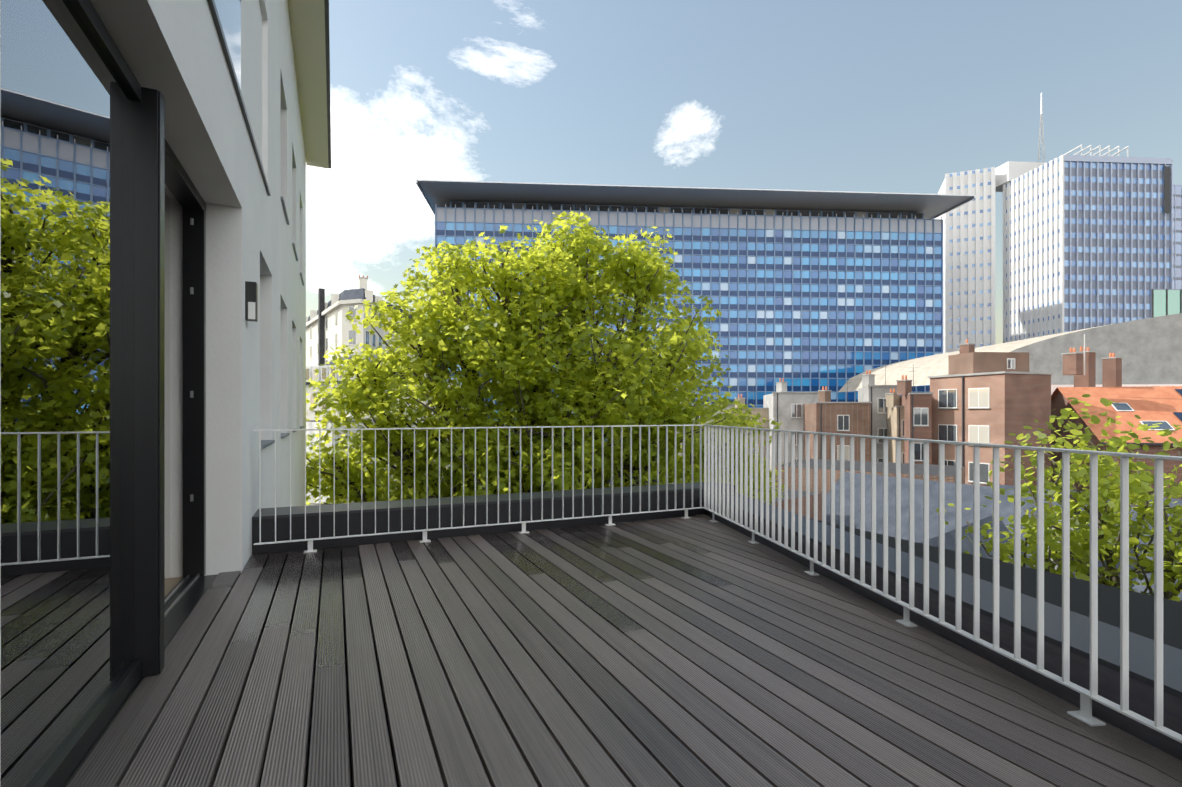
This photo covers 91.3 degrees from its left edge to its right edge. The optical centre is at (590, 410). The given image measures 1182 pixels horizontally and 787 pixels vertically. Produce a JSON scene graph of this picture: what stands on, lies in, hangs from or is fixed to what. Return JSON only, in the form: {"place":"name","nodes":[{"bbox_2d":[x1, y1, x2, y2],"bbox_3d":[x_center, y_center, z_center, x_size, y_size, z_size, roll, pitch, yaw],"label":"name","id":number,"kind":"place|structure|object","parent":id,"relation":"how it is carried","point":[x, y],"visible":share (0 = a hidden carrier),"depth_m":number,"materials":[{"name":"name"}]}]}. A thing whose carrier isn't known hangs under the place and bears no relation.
{"place":"outdoors","nodes":[
{"label":"outdoors","id":0,"kind":"place"},
{"bbox_2d":[306,354,430,419],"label":"cream wing","id":1,"kind":"structure","parent":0,"point":[311,373],"depth_m":62.15,"materials":[{"name":"beige paint"}]},
{"bbox_2d":[519,475,660,488],"bbox_3d":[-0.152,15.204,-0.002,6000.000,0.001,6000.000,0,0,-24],"label":"ground","id":2,"kind":"structure","parent":0,"point":[627,476],"depth_m":124.64,"materials":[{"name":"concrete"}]},
{"bbox_2d":[0,0,330,786],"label":"exterior wall","id":3,"kind":"structure","parent":2,"relation":"on","point":[242,86],"depth_m":4.36,"materials":[{"name":"paint"}]},
{"bbox_2d":[34,0,217,786],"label":"sliding door frame","id":4,"kind":"object","parent":3,"relation":"attached to","point":[160,618],"visible":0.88,"depth_m":2.62,"materials":[{"name":"black metal"}]},
{"bbox_2d":[1,0,134,786],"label":"sliding door glass","id":5,"kind":"object","parent":4,"relation":"in","point":[67,380],"visible":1,"depth_m":1.91,"materials":[{"name":"glass"}]},
{"bbox_2d":[165,193,182,596],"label":"interior room walls","id":6,"kind":"structure","parent":3,"relation":"attached to","point":[171,584],"depth_m":4.18,"materials":[{"name":"white paint"}]},
{"bbox_2d":[245,281,257,321],"bbox_3d":[-2.689,-0.866,4.576,0.075,0.300,0.092,0,0,-24],"label":"wall lamp","id":7,"kind":"object","parent":3,"relation":"attached to","point":[251,301],"visible":1,"depth_m":4.54,"materials":[{"name":"black metal"}]},
{"bbox_2d":[306,275,426,377],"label":"cream apartment block","id":8,"kind":"structure","parent":2,"relation":"on","point":[327,327],"depth_m":79.78,"materials":[{"name":"paint"}]},
{"bbox_2d":[306,384,469,505],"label":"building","id":9,"kind":"structure","parent":2,"relation":"on","point":[311,424],"depth_m":23.80,"materials":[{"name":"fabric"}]},
{"bbox_2d":[306,211,788,504],"bbox_3d":[-1.559,4.898,14.474,13.420,20.695,6.707,0,0,3],"label":"plane tree","id":10,"kind":"object","parent":2,"relation":"on","point":[562,287],"depth_m":14.00,"materials":[{"name":"green plant"}]},
{"bbox_2d":[758,459,1181,600],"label":"low slate roofs","id":11,"kind":"object","parent":2,"relation":"on","point":[1006,508],"visible":0.1,"depth_m":27.53,"materials":[{"name":"grey stone"}]},
{"bbox_3d":[2.975,8.254,-1.950,5.137,13.900,17.904,0,0,-24],"label":"white building wall","id":12,"kind":"object","parent":2,"relation":"on","visible":0},
{"bbox_2d":[213,518,1181,786],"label":"terrace substructure","id":13,"kind":"object","parent":12,"relation":"on","point":[1141,614],"depth_m":3.83,"materials":[{"name":"black"}]},
{"bbox_2d":[119,515,1181,786],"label":"terrace deck boards","id":14,"kind":"object","parent":13,"relation":"on","point":[691,651],"visible":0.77,"depth_m":2.54,"materials":[{"name":"grey wood"}]},
{"bbox_2d":[252,481,1181,760],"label":"terrace parapet walls","id":15,"kind":"structure","parent":12,"relation":"on","point":[312,521],"depth_m":3.98,"materials":[{"name":"grey concrete"}]},
{"bbox_2d":[67,514,1181,786],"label":"floor edging","id":16,"kind":"object","parent":15,"relation":"on","point":[113,752],"visible":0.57,"depth_m":2.49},
{"bbox_2d":[253,424,702,552],"bbox_3d":[-0.747,0.679,5.679,4.460,1.050,0.064,0,0,-24],"label":"railing","id":17,"kind":"object","parent":16,"relation":"on","point":[311,550],"visible":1,"depth_m":5.73,"materials":[{"name":"white metal"}]},
{"bbox_2d":[703,425,1181,742],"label":"railing","id":18,"kind":"object","parent":16,"relation":"on","point":[1084,714],"visible":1,"depth_m":2.89,"materials":[{"name":"white metal"}]},
{"bbox_2d":[435,207,942,473],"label":"office building","id":19,"kind":"structure","parent":0,"point":[814,303],"depth_m":142.22,"materials":[{"name":"blue glass"}]},
{"bbox_2d":[416,179,975,218],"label":"building roof","id":20,"kind":"structure","parent":19,"relation":"on","point":[548,196],"depth_m":139.61,"materials":[{"name":"grey metal"}]},
{"bbox_2d":[306,0,1181,343],"label":"sky","id":21,"kind":"structure","parent":0,"point":[890,96],"materials":[{"name":"blue"}]},
{"bbox_2d":[665,334,1181,498],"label":"houses","id":22,"kind":"structure","parent":0,"point":[973,396],"depth_m":46.68,"materials":[{"name":"brown brick"}]},
{"bbox_2d":[838,313,1181,391],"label":"curved roof","id":23,"kind":"structure","parent":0,"point":[1149,350],"depth_m":71.95,"materials":[{"name":"grey concrete"}]},
{"bbox_2d":[935,155,1181,352],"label":"tower slabs","id":24,"kind":"structure","parent":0,"point":[1091,241],"depth_m":148.10,"materials":[{"name":"white concrete"}]},
{"bbox_2d":[1038,93,1128,160],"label":"rooftop antenna","id":25,"kind":"object","parent":24,"relation":"on","point":[1090,146],"visible":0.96,"depth_m":152.11,"materials":[{"name":"white metal"}]},
{"bbox_2d":[936,394,1181,601],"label":"tree","id":26,"kind":"object","parent":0,"point":[1139,484],"depth_m":6.13,"materials":[{"name":"green plant"}]},
{"bbox_2d":[1152,289,1181,316],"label":"building","id":27,"kind":"structure","parent":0,"point":[1166,302],"depth_m":97.00,"materials":[{"name":"green glass"}]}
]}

